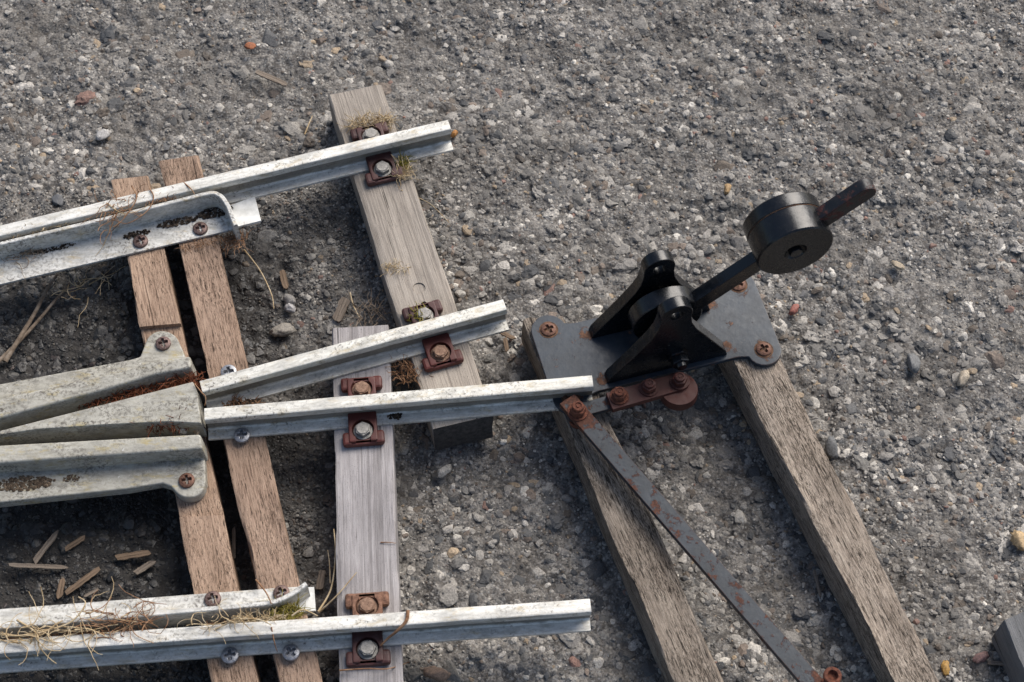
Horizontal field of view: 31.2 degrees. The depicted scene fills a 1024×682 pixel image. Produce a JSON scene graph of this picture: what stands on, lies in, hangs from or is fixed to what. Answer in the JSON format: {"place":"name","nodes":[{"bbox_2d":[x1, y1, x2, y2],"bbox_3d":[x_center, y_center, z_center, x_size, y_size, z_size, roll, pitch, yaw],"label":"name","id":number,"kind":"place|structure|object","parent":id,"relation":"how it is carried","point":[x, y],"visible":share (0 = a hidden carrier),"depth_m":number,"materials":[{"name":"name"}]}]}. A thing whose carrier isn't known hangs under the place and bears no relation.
{"place":"outdoors","nodes":[
{"label":"outdoors","id":0,"kind":"place"},
{"bbox_2d":[0,0,1023,681],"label":"ground","id":1,"kind":"structure","parent":0,"point":[714,500],"depth_m":1.65,"materials":[{"name":"gravel"}]},
{"bbox_2d":[3,274,57,362],"bbox_3d":[-0.419,-0.020,1.602,0.006,0.008,0.093,20,62,11],"label":"twig","id":2,"kind":"object","parent":1,"relation":"on","point":[7,357],"visible":1,"depth_m":1.60,"materials":[{"name":"wood"}]},
{"bbox_2d":[0,284,70,362],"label":"twig","id":3,"kind":"object","parent":1,"relation":"on","point":[34,324],"visible":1,"depth_m":1.60,"materials":[{"name":"wood"}]},
{"bbox_2d":[8,563,67,569],"bbox_3d":[-0.385,0.183,1.491,0.049,0.002,0.005,3,59,-1],"label":"wood splinter","id":4,"kind":"object","parent":1,"relation":"on","point":[37,566],"visible":1,"depth_m":1.49,"materials":[{"name":"wood"}]},
{"bbox_2d":[33,530,58,563],"bbox_3d":[-0.381,0.168,1.500,0.006,0.002,0.034,28,67,14],"label":"wood splinter","id":5,"kind":"object","parent":1,"relation":"on","point":[44,548],"visible":1,"depth_m":1.50,"materials":[{"name":"wood"}]},
{"bbox_2d":[51,194,63,205],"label":"pebble","id":6,"kind":"object","parent":1,"relation":"on","point":[57,199],"visible":1,"depth_m":1.67,"materials":[{"name":"stone"}]},
{"bbox_2d":[56,578,64,598],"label":"wood splinter","id":7,"kind":"object","parent":1,"relation":"on","point":[60,589],"visible":1,"depth_m":1.48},
{"bbox_2d":[65,535,84,551],"bbox_3d":[-0.357,0.166,1.501,0.020,0.002,0.005,-32,63,-14],"label":"wood splinter","id":8,"kind":"object","parent":1,"relation":"on","point":[74,543],"visible":1,"depth_m":1.50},
{"bbox_2d":[65,567,99,595],"bbox_3d":[-0.347,0.194,1.485,0.034,0.003,0.006,-36,71,-18],"label":"wood splinter","id":9,"kind":"object","parent":1,"relation":"on","point":[80,582],"visible":1,"depth_m":1.48,"materials":[{"name":"wood"}]},
{"bbox_2d":[51,262,124,324],"bbox_3d":[-0.390,-0.056,1.612,0.072,0.012,0.071,27,63,15],"label":"root tangle","id":10,"kind":"object","parent":1,"relation":"on","point":[80,285],"visible":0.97,"depth_m":1.61,"materials":[{"name":"plant"}]},
{"bbox_2d":[84,588,98,596],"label":"wood splinter","id":11,"kind":"object","parent":1,"relation":"on","point":[88,594],"visible":0.97,"depth_m":1.48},
{"bbox_2d":[95,129,111,140],"bbox_3d":[-0.380,-0.192,1.708,0.016,0.005,0.011,-23,63,-13],"label":"pebble","id":12,"kind":"object","parent":1,"relation":"on","point":[102,134],"visible":1,"depth_m":1.71,"materials":[{"name":"stone"}]},
{"bbox_2d":[115,550,150,560],"bbox_3d":[-0.309,0.175,1.496,0.030,0.002,0.006,-9,56,-5],"label":"wood splinter","id":13,"kind":"object","parent":1,"relation":"on","point":[131,555],"visible":1,"depth_m":1.50,"materials":[{"name":"wood"}]},
{"bbox_2d":[133,561,155,574],"bbox_3d":[-0.298,0.184,1.491,0.020,0.002,0.006,-31,66,-16],"label":"wood splinter","id":14,"kind":"object","parent":1,"relation":"on","point":[143,568],"visible":1,"depth_m":1.49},
{"bbox_2d":[111,176,260,681],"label":"sleeper","id":15,"kind":"object","parent":1,"relation":"on","point":[208,548],"visible":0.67,"depth_m":1.48,"materials":[{"name":"brown wood"}]},
{"bbox_2d":[0,331,196,430],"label":"wing rail","id":16,"kind":"object","parent":15,"relation":"on","point":[32,400],"visible":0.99,"depth_m":1.51,"materials":[{"name":"metal"}]},
{"bbox_2d":[78,380,171,410],"bbox_3d":[-0.322,0.043,1.513,0.088,0.014,0.022,-12,61,-7],"label":"moss tuft","id":17,"kind":"object","parent":16,"relation":"on","point":[131,393],"visible":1,"depth_m":1.51,"materials":[{"name":"plant"}]},
{"bbox_2d":[0,382,206,445],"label":"frog point","id":18,"kind":"structure","parent":15,"relation":"on","point":[112,420],"depth_m":1.49,"materials":[{"name":"metal"}]},
{"bbox_2d":[130,407,188,437],"bbox_3d":[-0.285,0.066,1.490,0.056,0.018,0.028,0,60,0],"label":"moss tuft","id":19,"kind":"object","parent":18,"relation":"on","point":[160,426],"visible":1,"depth_m":1.49,"materials":[{"name":"plant"}]},
{"bbox_2d":[146,427,208,434],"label":"moss tuft","id":20,"kind":"object","parent":18,"relation":"on","point":[169,430],"visible":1,"depth_m":1.50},
{"bbox_2d":[158,371,205,390],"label":"moss tuft","id":21,"kind":"object","parent":18,"relation":"on","point":[193,379],"visible":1,"depth_m":1.52,"materials":[{"name":"plant"}]},
{"bbox_2d":[0,435,207,506],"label":"wing rail","id":22,"kind":"object","parent":15,"relation":"on","point":[177,465],"visible":1,"depth_m":1.48,"materials":[{"name":"grey metal"}]},
{"bbox_2d":[0,475,55,491],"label":"dirt cake","id":23,"kind":"object","parent":22,"relation":"on","point":[11,484],"visible":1,"depth_m":1.48,"materials":[{"name":"soil"}]},
{"bbox_2d":[63,474,79,481],"bbox_3d":[-0.356,0.111,1.482,0.014,0.001,0.007,0,60,0],"label":"dirt cake","id":24,"kind":"object","parent":22,"relation":"on","point":[68,477],"visible":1,"depth_m":1.48,"materials":[{"name":"soil"}]},
{"bbox_2d":[0,191,260,285],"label":"check rail","id":25,"kind":"object","parent":15,"relation":"on","point":[84,250],"visible":1,"depth_m":1.60,"materials":[{"name":"metal"}]},
{"bbox_2d":[0,247,41,278],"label":"root tangle","id":26,"kind":"object","parent":25,"relation":"on","point":[28,253],"visible":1,"depth_m":1.59,"materials":[{"name":"plant"}]},
{"bbox_2d":[31,243,75,254],"bbox_3d":[-0.401,-0.080,1.596,0.043,0.001,0.007,-10,60,-6],"label":"dirt heap","id":27,"kind":"object","parent":25,"relation":"on","point":[61,246],"visible":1,"depth_m":1.60,"materials":[{"name":"soil"}]},
{"bbox_2d":[123,229,149,238],"bbox_3d":[-0.328,-0.093,1.603,0.023,0.002,0.011,0,60,0],"label":"dirt heap","id":28,"kind":"object","parent":25,"relation":"on","point":[132,234],"visible":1,"depth_m":1.60,"materials":[{"name":"soil"}]},
{"bbox_2d":[157,216,197,227],"bbox_3d":[-0.294,-0.104,1.610,0.037,0.002,0.009,-12,61,-7],"label":"dirt heap","id":29,"kind":"object","parent":25,"relation":"on","point":[173,223],"visible":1,"depth_m":1.61,"materials":[{"name":"soil"}]},
{"bbox_2d":[196,206,232,218],"bbox_3d":[-0.262,-0.113,1.615,0.034,0.002,0.013,-17,61,-9],"label":"dirt heap","id":30,"kind":"object","parent":25,"relation":"on","point":[203,214],"visible":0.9,"depth_m":1.61,"materials":[{"name":"soil"}]},
{"bbox_2d":[0,599,590,673],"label":"rail","id":31,"kind":"object","parent":15,"relation":"on","point":[293,639],"visible":1,"depth_m":1.41,"materials":[{"name":"metal"}]},
{"bbox_2d":[16,619,56,663],"bbox_3d":[-0.361,0.227,1.395,0.006,0.012,0.047,-38,67,-20],"label":"dry root","id":32,"kind":"object","parent":31,"relation":"hanging from","point":[30,628],"visible":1,"depth_m":1.39,"materials":[{"name":"plant"}]},
{"bbox_2d":[0,597,85,636],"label":"dry root","id":33,"kind":"object","parent":31,"relation":"on","point":[58,626],"visible":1,"depth_m":1.40,"materials":[{"name":"plant"}]},
{"bbox_2d":[0,576,143,669],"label":"root tangle","id":34,"kind":"object","parent":31,"relation":"on","point":[35,637],"visible":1,"depth_m":1.39,"materials":[{"name":"plant"}]},
{"bbox_2d":[2,620,154,639],"bbox_3d":[-0.329,0.222,1.407,0.131,0.016,0.026,-3,60,-2],"label":"root clump","id":35,"kind":"object","parent":31,"relation":"on","point":[144,628],"visible":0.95,"depth_m":1.41,"materials":[{"name":"plant"}]},
{"bbox_2d":[64,626,105,636],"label":"dry root","id":36,"kind":"object","parent":31,"relation":"on","point":[83,628],"visible":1,"depth_m":1.39,"materials":[{"name":"plant"}]},
{"bbox_2d":[72,584,167,646],"bbox_3d":[-0.298,0.210,1.399,0.073,0.010,0.047,21,62,12],"label":"root tangle","id":37,"kind":"object","parent":31,"relation":"on","point":[123,621],"visible":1,"depth_m":1.40,"materials":[{"name":"plant"}]},
{"bbox_2d":[177,598,263,643],"bbox_3d":[-0.220,0.212,1.397,0.063,0.009,0.035,15,61,8],"label":"root tangle","id":38,"kind":"object","parent":31,"relation":"on","point":[227,619],"visible":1,"depth_m":1.40,"materials":[{"name":"plant"}]},
{"bbox_2d":[215,618,270,629],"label":"dry root","id":39,"kind":"object","parent":31,"relation":"on","point":[239,619],"visible":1,"depth_m":1.40,"materials":[{"name":"plant"}]},
{"bbox_2d":[230,607,289,626],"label":"moss tuft","id":40,"kind":"object","parent":31,"relation":"on","point":[277,616],"visible":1,"depth_m":1.41,"materials":[{"name":"plant"}]},
{"bbox_2d":[257,590,313,620],"bbox_3d":[-0.173,0.207,1.414,0.041,0.015,0.036,-30,64,-16],"label":"moss tuft","id":41,"kind":"object","parent":31,"relation":"on","point":[292,609],"visible":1,"depth_m":1.41,"materials":[{"name":"plant"}]},
{"bbox_2d":[380,610,409,645],"bbox_3d":[-0.088,0.221,1.404,0.008,0.019,0.032,39,67,20],"label":"dry root","id":42,"kind":"object","parent":31,"relation":"on","point":[401,626],"visible":1,"depth_m":1.40,"materials":[{"name":"plant"}]},
{"bbox_2d":[232,527,235,558],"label":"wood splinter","id":43,"kind":"object","parent":1,"relation":"on","point":[234,541],"visible":0.94,"depth_m":1.50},
{"bbox_2d":[159,155,322,681],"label":"sleeper","id":44,"kind":"object","parent":1,"relation":"on","point":[259,504],"visible":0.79,"depth_m":1.50,"materials":[{"name":"brown wood"}]},
{"bbox_2d":[0,582,315,638],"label":"check rail","id":45,"kind":"object","parent":44,"relation":"on","point":[176,610],"visible":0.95,"depth_m":1.43,"materials":[{"name":"metal"}]},
{"bbox_2d":[255,579,271,603],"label":"dry root","id":46,"kind":"object","parent":45,"relation":"on","point":[257,581],"visible":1,"depth_m":1.42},
{"bbox_2d":[176,234,222,252],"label":"root clump","id":47,"kind":"object","parent":44,"relation":"on","point":[194,243],"visible":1,"depth_m":1.60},
{"bbox_2d":[0,120,453,241],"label":"rail","id":48,"kind":"object","parent":44,"relation":"on","point":[309,168],"visible":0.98,"depth_m":1.62,"materials":[{"name":"metal"}]},
{"bbox_2d":[6,223,69,237],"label":"moss tuft","id":49,"kind":"object","parent":48,"relation":"on","point":[42,229],"visible":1,"depth_m":1.58,"materials":[{"name":"plant"}]},
{"bbox_2d":[82,184,145,244],"bbox_3d":[-0.346,-0.109,1.586,0.055,0.006,0.062,0,60,0],"label":"root tangle","id":50,"kind":"object","parent":48,"relation":"on","point":[116,213],"visible":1,"depth_m":1.59,"materials":[{"name":"plant"}]},
{"bbox_2d":[111,185,136,231],"bbox_3d":[-0.335,-0.114,1.598,0.013,0.018,0.042,21,62,12],"label":"dry root","id":51,"kind":"object","parent":48,"relation":"on","point":[131,207],"visible":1,"depth_m":1.59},
{"bbox_2d":[115,188,153,223],"bbox_3d":[-0.324,-0.115,1.590,0.016,0.003,0.043,36,66,19],"label":"dry root","id":52,"kind":"object","parent":48,"relation":"on","point":[145,212],"visible":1,"depth_m":1.59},
{"bbox_2d":[146,186,179,204],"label":"moss tuft","id":53,"kind":"object","parent":48,"relation":"on","point":[166,199],"visible":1,"depth_m":1.60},
{"bbox_2d":[350,122,388,141],"bbox_3d":[-0.126,-0.183,1.653,0.034,0.011,0.029,-14,61,-8],"label":"rail clip","id":54,"kind":"object","parent":48,"relation":"attached to","point":[359,133],"visible":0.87,"depth_m":1.65,"materials":[{"name":"metal"}]},
{"bbox_2d":[394,149,416,169],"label":"moss tuft","id":55,"kind":"object","parent":48,"relation":"on","point":[400,161],"visible":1,"depth_m":1.64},
{"bbox_2d":[214,226,254,257],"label":"root clump","id":56,"kind":"object","parent":44,"relation":"on","point":[229,242],"visible":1,"depth_m":1.60,"materials":[{"name":"plant"}]},
{"bbox_2d":[200,299,508,407],"bbox_3d":[-0.132,0.004,1.537,0.261,0.025,0.037,-15,61,-9],"label":"rail","id":57,"kind":"object","parent":44,"relation":"on","point":[343,359],"visible":0.99,"depth_m":1.53,"materials":[{"name":"metal"}]},
{"bbox_2d":[221,394,264,405],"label":"leaf litter","id":58,"kind":"object","parent":57,"relation":"on","point":[236,401],"visible":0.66,"depth_m":1.52,"materials":[{"name":"plant"}]},
{"bbox_2d":[204,375,592,442],"bbox_3d":[-0.092,0.055,1.508,0.318,0.025,0.031,-5,60,-3],"label":"rail","id":59,"kind":"object","parent":44,"relation":"on","point":[241,423],"visible":0.99,"depth_m":1.50,"materials":[{"name":"metal"}]},
{"bbox_2d":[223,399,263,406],"bbox_3d":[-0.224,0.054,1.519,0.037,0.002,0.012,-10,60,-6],"label":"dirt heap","id":60,"kind":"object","parent":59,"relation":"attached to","point":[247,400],"visible":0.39,"depth_m":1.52,"materials":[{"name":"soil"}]},
{"bbox_2d":[387,413,402,419],"bbox_3d":[-0.097,0.061,1.515,0.013,0.002,0.009,0,60,0],"label":"dirt clot","id":61,"kind":"object","parent":59,"relation":"on","point":[397,416],"visible":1,"depth_m":1.51,"materials":[{"name":"soil"}]},
{"bbox_2d":[244,42,256,48],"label":"pebble","id":62,"kind":"object","parent":1,"relation":"on","point":[250,45],"visible":1,"depth_m":1.76,"materials":[{"name":"stone"}]},
{"bbox_2d":[244,249,273,308],"bbox_3d":[-0.220,-0.056,1.611,0.007,0.025,0.054,-27,64,-15],"label":"dry root","id":63,"kind":"object","parent":1,"relation":"on","point":[245,251],"visible":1,"depth_m":1.62,"materials":[{"name":"plant"}]},
{"bbox_2d":[255,70,287,86],"bbox_3d":[-0.228,-0.249,1.741,0.033,0.002,0.006,24,57,8],"label":"wood splinter","id":64,"kind":"object","parent":1,"relation":"on","point":[267,76],"visible":1,"depth_m":1.74,"materials":[{"name":"wood"}]},
{"bbox_2d":[269,323,296,336],"bbox_3d":[-0.201,-0.010,1.601,0.024,0.009,0.013,-14,61,-8],"label":"pebble","id":65,"kind":"object","parent":1,"relation":"on","point":[283,329],"visible":1,"depth_m":1.60,"materials":[{"name":"stone"}]},
{"bbox_2d":[279,269,288,288],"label":"wood splinter","id":66,"kind":"object","parent":1,"relation":"on","point":[284,279],"visible":1,"depth_m":1.63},
{"bbox_2d":[283,293,295,305],"bbox_3d":[-0.196,-0.037,1.617,0.012,0.006,0.015,0,60,0],"label":"pebble","id":67,"kind":"object","parent":1,"relation":"on","point":[289,298],"visible":1,"depth_m":1.61,"materials":[{"name":"stone"}]},
{"bbox_2d":[284,303,295,312],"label":"pebble","id":68,"kind":"object","parent":1,"relation":"on","point":[289,308],"visible":1,"depth_m":1.61,"materials":[{"name":"stone"}]},
{"bbox_2d":[316,570,325,589],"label":"wood splinter","id":69,"kind":"object","parent":1,"relation":"on","point":[320,580],"visible":1,"depth_m":1.48,"materials":[{"name":"wood"}]},
{"bbox_2d":[332,297,349,321],"bbox_3d":[-0.150,-0.028,1.613,0.010,0.002,0.025,13,66,14],"label":"wood splinter","id":70,"kind":"object","parent":1,"relation":"on","point":[340,312],"visible":0.98,"depth_m":1.61,"materials":[{"name":"wood"}]},
{"bbox_2d":[332,325,403,681],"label":"sleeper","id":71,"kind":"object","parent":1,"relation":"on","point":[366,503],"visible":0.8,"depth_m":1.47,"materials":[{"name":"grey wood"}]},
{"bbox_2d":[318,529,335,611],"bbox_3d":[-0.144,0.182,1.455,0.008,0.012,0.068,7,60,4],"label":"dry root","id":72,"kind":"object","parent":71,"relation":"on","point":[323,603],"visible":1,"depth_m":1.45,"materials":[{"name":"plant"}]},
{"bbox_2d":[319,572,356,612],"bbox_3d":[-0.136,0.199,1.442,0.041,0.016,0.004,-39,67,-20],"label":"dry root","id":73,"kind":"object","parent":71,"relation":"on","point":[325,606],"visible":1,"depth_m":1.44,"materials":[{"name":"plant"}]},
{"bbox_2d":[341,376,381,395],"bbox_3d":[-0.125,0.042,1.523,0.034,0.011,0.029,-5,60,-3],"label":"rail clip","id":74,"kind":"object","parent":71,"relation":"on","point":[360,386],"visible":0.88,"depth_m":1.52,"materials":[{"name":"metal"}]},
{"bbox_2d":[342,411,384,447],"bbox_3d":[-0.122,0.072,1.506,0.034,0.011,0.029,-5,60,-3],"label":"rail clip","id":75,"kind":"object","parent":71,"relation":"on","point":[364,431],"visible":1,"depth_m":1.50,"materials":[{"name":"metal"}]},
{"bbox_2d":[345,591,389,614],"bbox_3d":[-0.113,0.209,1.427,0.034,0.011,0.029,-4,60,-2],"label":"rail clip","id":76,"kind":"object","parent":71,"relation":"on","point":[366,603],"visible":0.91,"depth_m":1.43,"materials":[{"name":"metal"}]},
{"bbox_2d":[346,630,390,667],"bbox_3d":[-0.111,0.236,1.411,0.034,0.011,0.029,-4,60,-2],"label":"rail clip","id":77,"kind":"object","parent":71,"relation":"on","point":[368,650],"visible":1,"depth_m":1.41,"materials":[{"name":"metal"}]},
{"bbox_2d":[339,661,409,670],"bbox_3d":[-0.104,0.254,1.413,0.055,0.029,0.011,-14,61,-8],"label":"dry root","id":78,"kind":"object","parent":71,"relation":"on","point":[368,668],"visible":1,"depth_m":1.40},
{"bbox_2d":[343,290,392,326],"bbox_3d":[-0.126,-0.030,1.584,0.054,0.025,0.046,-30,64,-16],"label":"dry weed","id":79,"kind":"object","parent":1,"relation":"on","point":[368,310],"visible":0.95,"depth_m":1.59,"materials":[{"name":"plant"}]},
{"bbox_2d":[328,85,493,450],"bbox_3d":[-0.093,-0.072,1.618,0.052,0.041,0.361,-15,61,-8],"label":"sleeper","id":80,"kind":"object","parent":1,"relation":"on","point":[395,221],"visible":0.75,"depth_m":1.60,"materials":[{"name":"grey wood"}]},
{"bbox_2d":[336,110,401,131],"bbox_3d":[-0.129,-0.200,1.659,0.059,0.017,0.032,-13,61,-8],"label":"moss tuft","id":81,"kind":"object","parent":80,"relation":"on","point":[383,119],"visible":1,"depth_m":1.66,"materials":[{"name":"plant"}]},
{"bbox_2d":[365,151,403,186],"bbox_3d":[-0.116,-0.155,1.637,0.034,0.011,0.029,-14,61,-8],"label":"rail clip","id":82,"kind":"object","parent":80,"relation":"on","point":[381,167],"visible":1,"depth_m":1.63,"materials":[{"name":"metal"}]},
{"bbox_2d":[380,258,410,275],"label":"moss tuft","id":83,"kind":"object","parent":80,"relation":"on","point":[391,266],"visible":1,"depth_m":1.59,"materials":[{"name":"plant"}]},
{"bbox_2d":[388,156,422,187],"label":"moss tuft","id":84,"kind":"object","parent":80,"relation":"on","point":[404,171],"visible":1,"depth_m":1.63,"materials":[{"name":"plant"}]},
{"bbox_2d":[385,354,432,389],"bbox_3d":[-0.086,0.025,1.536,0.042,0.023,0.045,-38,67,-19],"label":"root clump","id":85,"kind":"object","parent":80,"relation":"on","point":[402,378],"visible":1,"depth_m":1.54,"materials":[{"name":"plant"}]},
{"bbox_2d":[402,299,442,323],"bbox_3d":[-0.074,-0.020,1.559,0.034,0.011,0.029,-15,61,-9],"label":"rail clip","id":86,"kind":"object","parent":80,"relation":"on","point":[435,308],"visible":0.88,"depth_m":1.56,"materials":[{"name":"metal"}]},
{"bbox_2d":[407,301,428,320],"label":"moss tuft","id":87,"kind":"object","parent":86,"relation":"on","point":[416,316],"visible":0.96,"depth_m":1.56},
{"bbox_2d":[422,333,463,372],"bbox_3d":[-0.061,0.009,1.542,0.034,0.011,0.029,-15,61,-9],"label":"rail clip","id":88,"kind":"object","parent":80,"relation":"on","point":[440,352],"visible":1,"depth_m":1.54,"materials":[{"name":"metal"}]},
{"bbox_2d":[423,666,450,681],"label":"pebble","id":89,"kind":"object","parent":1,"relation":"on","point":[437,673],"visible":1,"depth_m":1.44,"materials":[{"name":"stone"}]},
{"bbox_2d":[437,464,451,477],"bbox_3d":[-0.056,0.108,1.534,0.013,0.007,0.013,0,60,0],"label":"pebble","id":90,"kind":"object","parent":1,"relation":"on","point":[443,471],"visible":1,"depth_m":1.53,"materials":[{"name":"stone"}]},
{"bbox_2d":[503,337,508,351],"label":"wood splinter","id":91,"kind":"object","parent":1,"relation":"on","point":[505,342],"visible":1,"depth_m":1.59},
{"bbox_2d":[499,332,515,339],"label":"wood splinter","id":92,"kind":"object","parent":1,"relation":"on","point":[508,335],"visible":0.64,"depth_m":1.60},
{"bbox_2d":[522,317,723,681],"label":"sleeper","id":93,"kind":"object","parent":1,"relation":"on","point":[678,646],"visible":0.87,"depth_m":1.46,"materials":[{"name":"brown wood"}]},
{"bbox_2d":[560,394,841,681],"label":"pull rod","id":94,"kind":"object","parent":93,"relation":"on","point":[724,582],"visible":1,"depth_m":1.44,"materials":[{"name":"metal"}]},
{"bbox_2d":[566,372,697,421],"bbox_3d":[0.100,0.050,1.507,0.111,0.023,0.032,-16,61,-9],"label":"coupling link","id":95,"kind":"object","parent":94,"relation":"attached to","point":[677,391],"visible":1,"depth_m":1.51,"materials":[{"name":"metal"}]},
{"bbox_2d":[531,178,875,413],"bbox_3d":[0.153,-0.051,1.480,0.265,0.177,0.096,-13,61,-8],"label":"points lever","id":96,"kind":"object","parent":93,"relation":"on","point":[659,317],"visible":0.98,"depth_m":1.51,"materials":[{"name":"black metal"}]},
{"bbox_2d":[724,183,731,193],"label":"pebble","id":97,"kind":"object","parent":1,"relation":"on","point":[727,187],"visible":1,"depth_m":1.68,"materials":[{"name":"stone"}]},
{"bbox_2d":[788,304,798,315],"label":"pebble","id":98,"kind":"object","parent":1,"relation":"on","point":[794,308],"visible":1,"depth_m":1.61,"materials":[{"name":"stone"}]},
{"bbox_2d":[813,569,821,596],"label":"wood splinter","id":99,"kind":"object","parent":1,"relation":"on","point":[817,582],"visible":1,"depth_m":1.48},
{"bbox_2d":[718,359,938,681],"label":"sleeper","id":100,"kind":"object","parent":1,"relation":"on","point":[820,503],"visible":0.95,"depth_m":1.48,"materials":[{"name":"brown wood"}]},
{"bbox_2d":[824,435,838,458],"bbox_3d":[0.268,0.090,1.544,0.010,0.013,0.020,-6,60,-3],"label":"pebble","id":101,"kind":"object","parent":1,"relation":"on","point":[831,448],"visible":1,"depth_m":1.54,"materials":[{"name":"stone"}]},
{"bbox_2d":[891,260,904,269],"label":"pebble","id":102,"kind":"object","parent":1,"relation":"on","point":[897,265],"visible":1,"depth_m":1.63,"materials":[{"name":"stone"}]},
{"bbox_2d":[906,353,920,372],"bbox_3d":[0.348,0.019,1.585,0.012,0.009,0.021,0,60,0],"label":"pebble","id":103,"kind":"object","parent":1,"relation":"on","point":[913,362],"visible":1,"depth_m":1.58,"materials":[{"name":"stone"}]},
{"bbox_2d":[941,660,949,676],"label":"pebble","id":104,"kind":"object","parent":1,"relation":"on","point":[945,668],"visible":1,"depth_m":1.45,"materials":[{"name":"stone"}]},
{"bbox_2d":[957,370,969,385],"bbox_3d":[0.389,0.033,1.577,0.009,0.010,0.017,17,61,10],"label":"pebble","id":105,"kind":"object","parent":1,"relation":"on","point":[964,376],"visible":1,"depth_m":1.57,"materials":[{"name":"stone"}]},
{"bbox_2d":[972,651,988,662],"bbox_3d":[0.371,0.250,1.452,0.014,0.006,0.011,0,60,0],"label":"pebble","id":106,"kind":"object","parent":1,"relation":"on","point":[982,657],"visible":1,"depth_m":1.45,"materials":[{"name":"stone"}]},
{"bbox_2d":[988,661,1003,665],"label":"wood splinter","id":107,"kind":"object","parent":1,"relation":"on","point":[999,663],"visible":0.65,"depth_m":1.45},
{"bbox_2d":[991,612,1023,681],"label":"timber block","id":108,"kind":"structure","parent":1,"relation":"on","point":[1007,638],"depth_m":1.43,"materials":[{"name":"grey wood"}]},
{"bbox_2d":[1009,530,1023,550],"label":"pebble","id":109,"kind":"object","parent":1,"relation":"on","point":[1017,539],"visible":1,"depth_m":1.50,"materials":[{"name":"stone"}]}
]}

